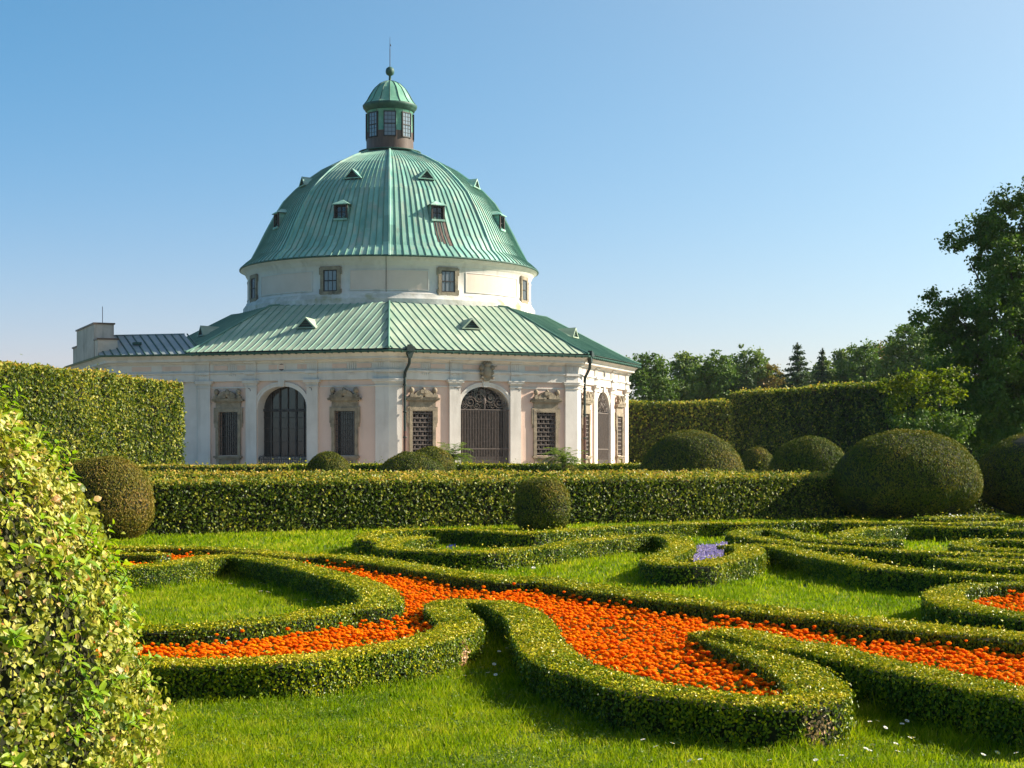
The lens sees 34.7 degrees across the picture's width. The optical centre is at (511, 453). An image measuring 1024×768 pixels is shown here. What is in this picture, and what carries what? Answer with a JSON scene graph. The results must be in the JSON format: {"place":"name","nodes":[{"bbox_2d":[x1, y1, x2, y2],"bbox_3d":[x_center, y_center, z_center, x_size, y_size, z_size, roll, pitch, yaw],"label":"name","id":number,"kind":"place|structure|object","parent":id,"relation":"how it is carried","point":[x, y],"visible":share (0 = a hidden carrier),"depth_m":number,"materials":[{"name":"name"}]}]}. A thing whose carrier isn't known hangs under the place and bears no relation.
{"place":"outdoors","nodes":[
{"label":"outdoors","id":0,"kind":"place"},
{"bbox_2d":[65,44,640,465],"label":"rotunda pavilion","id":1,"kind":"structure","parent":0,"point":[389,272],"depth_m":108.18,"materials":[{"name":"white paint"}]},
{"bbox_2d":[211,389,243,464],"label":"window","id":2,"kind":"structure","parent":1,"relation":"in","point":[232,412],"depth_m":106.17,"materials":[{"name":"stone"}]},
{"bbox_2d":[250,274,257,302],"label":"drum window","id":3,"kind":"structure","parent":1,"relation":"in","point":[253,278],"depth_m":115.24,"materials":[{"name":"glass"}]},
{"bbox_2d":[319,266,341,294],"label":"drum window","id":4,"kind":"structure","parent":1,"relation":"in","point":[330,276],"depth_m":110.18,"materials":[{"name":"stone"}]},
{"bbox_2d":[327,387,361,463],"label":"window","id":5,"kind":"structure","parent":1,"relation":"in","point":[344,401],"depth_m":103.58,"materials":[{"name":"stone"}]},
{"bbox_2d":[366,114,367,139],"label":"lantern window","id":6,"kind":"structure","parent":1,"relation":"in","point":[366,114],"depth_m":119.42,"materials":[{"name":"metal"}]},
{"bbox_2d":[368,111,377,137],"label":"lantern window","id":7,"kind":"structure","parent":1,"relation":"in","point":[372,116],"depth_m":118.67,"materials":[{"name":"glass"}]},
{"bbox_2d":[384,110,395,135],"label":"lantern window","id":8,"kind":"structure","parent":1,"relation":"in","point":[389,115],"depth_m":118.26,"materials":[{"name":"glass"}]},
{"bbox_2d":[401,111,411,137],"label":"lantern window","id":9,"kind":"structure","parent":1,"relation":"in","point":[406,117],"depth_m":118.84,"materials":[{"name":"glass"}]},
{"bbox_2d":[412,114,413,141],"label":"lantern window","id":10,"kind":"structure","parent":1,"relation":"in","point":[412,114],"depth_m":119.66,"materials":[{"name":"metal"}]},
{"bbox_2d":[406,387,439,451],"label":"window","id":11,"kind":"structure","parent":1,"relation":"in","point":[423,401],"depth_m":103.60,"materials":[{"name":"stone"}]},
{"bbox_2d":[436,267,458,295],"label":"drum window","id":12,"kind":"structure","parent":1,"relation":"in","point":[447,276],"depth_m":110.75,"materials":[{"name":"stone"}]},
{"bbox_2d":[520,276,527,303],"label":"drum window","id":13,"kind":"structure","parent":1,"relation":"in","point":[523,280],"depth_m":116.60,"materials":[{"name":"stone"}]},
{"bbox_2d":[530,390,562,462],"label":"window","id":14,"kind":"structure","parent":1,"relation":"in","point":[545,404],"depth_m":107.50,"materials":[{"name":"stone"}]},
{"bbox_2d":[581,392,593,463],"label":"window","id":15,"kind":"structure","parent":1,"relation":"in","point":[589,395],"depth_m":111.12,"materials":[{"name":"stone"}]},
{"bbox_2d":[615,396,625,462],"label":"window","id":16,"kind":"structure","parent":1,"relation":"in","point":[620,404],"depth_m":118.93,"materials":[{"name":"stone"}]},
{"bbox_2d":[0,0,1023,399],"label":"sky","id":17,"kind":"structure","parent":0,"point":[697,177],"materials":[{"name":"blue"}]},
{"bbox_2d":[56,513,1023,767],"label":"lawn","id":18,"kind":"structure","parent":0,"point":[580,755],"depth_m":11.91,"materials":[{"name":"plant"}]},
{"bbox_2d":[0,354,117,464],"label":"hornbeam hedge","id":19,"kind":"object","parent":18,"relation":"on","point":[74,408],"visible":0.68,"depth_m":75.30,"materials":[{"name":"green plant"}]},
{"bbox_2d":[0,384,182,767],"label":"garden shrub","id":20,"kind":"object","parent":18,"relation":"on","point":[57,684],"visible":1,"depth_m":8.22,"materials":[{"name":"green plant"}]},
{"bbox_2d":[56,455,154,539],"bbox_3d":[-9.412,1.031,38.005,2.278,2.004,2.334,0,0,0],"label":"topiary ball","id":21,"kind":"object","parent":18,"relation":"on","point":[121,487],"visible":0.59,"depth_m":37.28,"materials":[{"name":"green plant"}]},
{"bbox_2d":[107,369,187,464],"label":"hornbeam hedge","id":22,"kind":"object","parent":18,"relation":"on","point":[149,412],"visible":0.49,"depth_m":83.98,"materials":[{"name":"green plant"}]},
{"bbox_2d":[51,458,290,475],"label":"hornbeam hedge","id":23,"kind":"object","parent":18,"relation":"on","point":[245,467],"visible":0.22,"depth_m":74.37,"materials":[{"name":"green plant"}]},
{"bbox_2d":[74,552,406,657],"bbox_3d":[-3.740,1.770,21.122,4.155,0.491,11.459,0,0,-15],"label":"box hedge","id":24,"kind":"object","parent":18,"relation":"on","point":[369,599],"visible":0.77,"depth_m":19.84,"materials":[{"name":"green plant"}]},
{"bbox_2d":[305,451,350,472],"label":"topiary ball","id":25,"kind":"object","parent":18,"relation":"on","point":[328,460],"visible":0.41,"depth_m":79.39,"materials":[{"name":"green plant"}]},
{"bbox_2d":[378,451,444,473],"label":"topiary ball","id":26,"kind":"object","parent":18,"relation":"on","point":[407,460],"visible":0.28,"depth_m":69.14,"materials":[{"name":"green plant"}]},
{"bbox_2d":[49,466,777,480],"bbox_3d":[8.529,1.166,57.532,56.264,1.782,1.974,0,0,-9],"label":"hornbeam hedge","id":27,"kind":"object","parent":18,"relation":"on","point":[224,474],"visible":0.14,"depth_m":55.33,"materials":[{"name":"green plant"}]},
{"bbox_2d":[415,446,456,471],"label":"topiary ball","id":28,"kind":"object","parent":18,"relation":"on","point":[444,458],"visible":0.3,"depth_m":83.37,"materials":[{"name":"green plant"}]},
{"bbox_2d":[25,462,857,536],"bbox_3d":[-3.805,1.149,42.886,35.249,1.793,1.876,0,0,-29],"label":"hornbeam hedge","id":29,"kind":"object","parent":18,"relation":"on","point":[196,505],"visible":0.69,"depth_m":43.54,"materials":[{"name":"green plant"}]},
{"bbox_2d":[436,442,477,470],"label":"potted palm","id":30,"kind":"object","parent":18,"relation":"on","point":[456,456],"visible":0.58,"depth_m":89.86,"materials":[{"name":"green plant"}]},
{"bbox_2d":[289,458,641,473],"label":"box hedge","id":31,"kind":"object","parent":18,"relation":"on","point":[534,467],"visible":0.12,"depth_m":91.42,"materials":[{"name":"green plant"}]},
{"bbox_2d":[513,476,570,530],"bbox_3d":[0.781,1.314,42.185,1.525,1.443,1.547,0,0,0],"label":"topiary ball","id":32,"kind":"object","parent":18,"relation":"on","point":[541,504],"visible":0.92,"depth_m":41.68,"materials":[{"name":"green plant"}]},
{"bbox_2d":[540,447,586,470],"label":"potted palm","id":33,"kind":"object","parent":18,"relation":"on","point":[563,459],"visible":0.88,"depth_m":89.87,"materials":[{"name":"green plant"}]},
{"bbox_2d":[367,528,769,587],"bbox_3d":[0.987,1.742,28.843,7.188,0.559,9.409,0,0,0],"label":"box hedge","id":34,"kind":"object","parent":18,"relation":"on","point":[670,562],"visible":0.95,"depth_m":27.77,"materials":[{"name":"green plant"}]},
{"bbox_2d":[560,465,580,472],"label":"topiary ball","id":35,"kind":"object","parent":18,"relation":"on","point":[572,468],"visible":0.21,"depth_m":86.74,"materials":[{"name":"green plant"}]},
{"bbox_2d":[628,395,733,463],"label":"hornbeam hedge","id":36,"kind":"object","parent":18,"relation":"on","point":[651,423],"visible":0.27,"depth_m":125.49,"materials":[{"name":"green plant"}]},
{"bbox_2d":[350,513,1023,555],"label":"box hedge","id":37,"kind":"object","parent":18,"relation":"on","point":[363,541],"visible":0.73,"depth_m":36.23,"materials":[{"name":"green plant"}]},
{"bbox_2d":[668,350,705,400],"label":"broadleaf tree","id":38,"kind":"object","parent":18,"relation":"on","point":[684,359],"visible":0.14,"depth_m":168.92,"materials":[{"name":"green plant"}]},
{"bbox_2d":[638,429,744,472],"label":"topiary ball","id":39,"kind":"object","parent":18,"relation":"on","point":[688,449],"visible":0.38,"depth_m":71.49,"materials":[{"name":"green plant"}]},
{"bbox_2d":[684,349,744,404],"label":"broadleaf tree","id":40,"kind":"object","parent":18,"relation":"on","point":[710,380],"visible":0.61,"depth_m":159.11,"materials":[{"name":"green plant"}]},
{"bbox_2d":[734,364,758,391],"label":"spruce tree","id":41,"kind":"object","parent":18,"relation":"on","point":[746,380],"visible":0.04,"depth_m":157.85,"materials":[{"name":"green plant"}]},
{"bbox_2d":[719,344,774,388],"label":"broadleaf tree","id":42,"kind":"object","parent":18,"relation":"on","point":[757,361],"visible":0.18,"depth_m":178.62,"materials":[{"name":"green plant"}]},
{"bbox_2d":[741,446,772,471],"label":"topiary ball","id":43,"kind":"object","parent":18,"relation":"on","point":[752,457],"visible":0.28,"depth_m":77.37,"materials":[{"name":"green plant"}]},
{"bbox_2d":[756,363,789,388],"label":"autumn tree","id":44,"kind":"object","parent":18,"relation":"on","point":[772,380],"visible":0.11,"depth_m":177.36,"materials":[{"name":"brown plant"}]},
{"bbox_2d":[774,342,815,388],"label":"spruce tree","id":45,"kind":"object","parent":18,"relation":"on","point":[796,379],"visible":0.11,"depth_m":164.64,"materials":[{"name":"green plant"}]},
{"bbox_2d":[768,435,844,478],"bbox_3d":[10.505,0.698,58.003,2.982,2.694,3.112,0,0,0],"label":"topiary ball","id":46,"kind":"object","parent":18,"relation":"on","point":[812,453],"visible":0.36,"depth_m":57.08,"materials":[{"name":"green plant"}]},
{"bbox_2d":[795,358,836,386],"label":"broadleaf tree","id":47,"kind":"object","parent":18,"relation":"on","point":[828,363],"visible":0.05,"depth_m":181.47,"materials":[{"name":"green plant"}]},
{"bbox_2d":[809,348,831,383],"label":"spruce tree","id":48,"kind":"object","parent":18,"relation":"on","point":[822,373],"visible":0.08,"depth_m":169.82,"materials":[{"name":"green plant"}]},
{"bbox_2d":[828,347,856,375],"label":"broadleaf tree","id":49,"kind":"object","parent":18,"relation":"on","point":[841,355],"visible":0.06,"depth_m":185.39,"materials":[{"name":"green plant"}]},
{"bbox_2d":[825,338,882,383],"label":"broadleaf tree","id":50,"kind":"object","parent":18,"relation":"on","point":[862,369],"visible":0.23,"depth_m":169.44,"materials":[{"name":"green plant"}]},
{"bbox_2d":[701,622,1023,754],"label":"box hedge","id":51,"kind":"object","parent":18,"relation":"on","point":[993,709],"visible":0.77,"depth_m":12.08,"materials":[{"name":"green plant"}]},
{"bbox_2d":[727,373,1015,462],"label":"hornbeam hedge","id":52,"kind":"object","parent":18,"relation":"on","point":[845,417],"visible":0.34,"depth_m":97.25,"materials":[{"name":"green plant"}]},
{"bbox_2d":[721,524,1023,568],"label":"box hedge","id":53,"kind":"object","parent":18,"relation":"on","point":[894,551],"visible":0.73,"depth_m":29.31,"materials":[{"name":"green plant"}]},
{"bbox_2d":[743,539,1023,594],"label":"box hedge","id":54,"kind":"object","parent":18,"relation":"on","point":[856,572],"visible":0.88,"depth_m":24.07,"materials":[{"name":"green plant"}]},
{"bbox_2d":[866,321,945,383],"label":"broadleaf tree","id":55,"kind":"object","parent":18,"relation":"on","point":[902,354],"visible":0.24,"depth_m":148.63,"materials":[{"name":"green plant"}]},
{"bbox_2d":[831,428,983,518],"bbox_3d":[12.017,0.637,50.002,4.611,2.801,4.661,0,0,0],"label":"topiary ball","id":56,"kind":"object","parent":18,"relation":"on","point":[896,473],"visible":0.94,"depth_m":48.39,"materials":[{"name":"green plant"}]},
{"bbox_2d":[823,520,1010,542],"bbox_3d":[7.997,1.737,34.871,2.686,0.582,6.830,0,0,43],"label":"box hedge","id":57,"kind":"object","parent":18,"relation":"on","point":[906,532],"visible":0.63,"depth_m":36.60,"materials":[{"name":"green plant"}]},
{"bbox_2d":[876,364,973,430],"bbox_3d":[15.643,-0.698,62.523,3.584,5.420,2.814,0,0,28],"label":"garden bush","id":58,"kind":"object","parent":18,"relation":"on","point":[920,386],"visible":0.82,"depth_m":62.39,"materials":[{"name":"green plant"}]},
{"bbox_2d":[884,405,983,444],"bbox_3d":[15.836,0.114,61.460,3.579,3.850,2.436,0,0,0],"label":"garden bush","id":59,"kind":"object","parent":18,"relation":"on","point":[956,423],"visible":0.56,"depth_m":61.10,"materials":[{"name":"green plant"}]},
{"bbox_2d":[912,509,1008,524],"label":"box hedge","id":60,"kind":"object","parent":18,"relation":"on","point":[956,518],"visible":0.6,"depth_m":41.86,"materials":[{"name":"green plant"}]},
{"bbox_2d":[905,176,1023,459],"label":"broadleaf tree","id":61,"kind":"object","parent":18,"relation":"on","point":[995,400],"visible":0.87,"depth_m":67.11,"materials":[{"name":"green plant"}]},
{"bbox_2d":[916,576,1023,631],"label":"box hedge","id":62,"kind":"object","parent":18,"relation":"on","point":[953,601],"visible":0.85,"depth_m":18.14,"materials":[{"name":"green plant"}]},
{"bbox_2d":[924,552,1023,574],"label":"box hedge","id":63,"kind":"object","parent":18,"relation":"on","point":[954,564],"visible":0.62,"depth_m":24.69,"materials":[{"name":"green plant"}]},
{"bbox_2d":[960,498,1005,513],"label":"hornbeam hedge","id":64,"kind":"object","parent":18,"relation":"on","point":[980,507],"visible":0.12,"depth_m":54.05,"materials":[{"name":"green plant"}]},
{"bbox_2d":[942,532,1023,556],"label":"box hedge","id":65,"kind":"object","parent":18,"relation":"on","point":[983,545],"visible":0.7,"depth_m":30.10,"materials":[{"name":"green plant"}]},
{"bbox_2d":[958,550,1023,566],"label":"box hedge","id":66,"kind":"object","parent":18,"relation":"on","point":[1005,560],"visible":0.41,"depth_m":25.53,"materials":[{"name":"green plant"}]},
{"bbox_2d":[978,431,1023,515],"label":"topiary ball","id":67,"kind":"object","parent":18,"relation":"on","point":[1001,464],"visible":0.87,"depth_m":50.48,"materials":[{"name":"green plant"}]},
{"bbox_2d":[1004,524,1023,539],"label":"box hedge","id":68,"kind":"object","parent":18,"relation":"on","point":[1014,533],"visible":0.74,"depth_m":35.28,"materials":[{"name":"green plant"}]},
{"bbox_2d":[626,351,684,402],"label":"broadleaf tree","id":69,"kind":"object","parent":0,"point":[654,382],"visible":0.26,"depth_m":163.60,"materials":[{"name":"green plant"}]},
{"bbox_2d":[399,591,991,686],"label":"soil","id":70,"kind":"structure","parent":0,"point":[643,640],"depth_m":16.49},
{"bbox_2d":[65,546,171,563],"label":"box hedge","id":71,"kind":"object","parent":70,"relation":"on","point":[147,557],"visible":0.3,"depth_m":26.76,"materials":[{"name":"green plant"}]},
{"bbox_2d":[98,594,859,751],"bbox_3d":[0.545,1.777,14.969,6.284,0.472,6.626,0,0,23],"label":"box hedge","id":72,"kind":"object","parent":70,"relation":"on","point":[812,701],"visible":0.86,"depth_m":13.11,"materials":[{"name":"green plant"}]},
{"bbox_2d":[75,541,1023,670],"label":"box hedge","id":73,"kind":"object","parent":70,"relation":"on","point":[869,629],"visible":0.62,"depth_m":18.52,"materials":[{"name":"green plant"}]},
{"bbox_2d":[94,549,1023,697],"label":"marigold","id":74,"kind":"object","parent":70,"relation":"on","point":[344,638],"depth_m":15.76,"materials":[{"name":"orange plant"}]},
{"bbox_2d":[735,674,743,688],"bbox_3d":[1.784,1.823,12.903,0.084,0.173,0.105,0,0,17],"label":"marigold","id":75,"kind":"object","parent":70,"relation":"on","point":[740,676],"visible":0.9,"depth_m":12.91,"materials":[{"name":"orange plant"}]},
{"bbox_2d":[738,679,749,691],"bbox_3d":[1.800,1.837,12.668,0.161,0.180,0.117,0,0,10],"label":"marigold","id":76,"kind":"object","parent":70,"relation":"on","point":[745,681],"visible":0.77,"depth_m":12.67,"materials":[{"name":"orange plant"}]},
{"bbox_2d":[747,673,756,690],"bbox_3d":[1.885,1.797,12.756,0.149,0.177,0.114,0,0,-33],"label":"marigold","id":77,"kind":"object","parent":70,"relation":"on","point":[753,674],"visible":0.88,"depth_m":12.74,"materials":[{"name":"orange plant"}]},
{"bbox_3d":[1.727,1.875,11.954,0.129,0.177,0.125,-6,0,30],"label":"marigold","id":78,"kind":"object","parent":70,"relation":"on","visible":0},
{"bbox_2d":[746,681,754,693],"bbox_3d":[1.722,1.750,11.951,0.154,0.177,0.126,0,0,-32],"label":"marigold","id":79,"kind":"object","parent":78,"relation":"on","point":[750,683],"visible":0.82,"depth_m":11.94,"materials":[{"name":"orange plant"}]},
{"bbox_3d":[1.695,1.887,12.886,0.143,0.180,0.148,1,-3,29],"label":"marigold","id":80,"kind":"object","parent":70,"relation":"on","visible":0},
{"bbox_2d":[731,677,739,691],"bbox_3d":[1.744,1.842,12.889,0.121,0.179,0.163,0,0,4],"label":"marigold","id":81,"kind":"object","parent":80,"relation":"on","point":[734,679],"visible":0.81,"depth_m":12.87,"materials":[{"name":"orange plant"}]},
{"bbox_2d":[869,340,887,360],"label":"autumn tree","id":82,"kind":"object","parent":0,"point":[881,342],"visible":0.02,"depth_m":180.06,"materials":[{"name":"green plant"}]},
{"label":"soil","id":83,"kind":"structure","parent":0,"visible":0},
{"bbox_2d":[692,541,727,561],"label":"purple flowers","id":84,"kind":"object","parent":83,"relation":"on","point":[707,550],"visible":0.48,"depth_m":28.77,"materials":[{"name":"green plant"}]}
]}

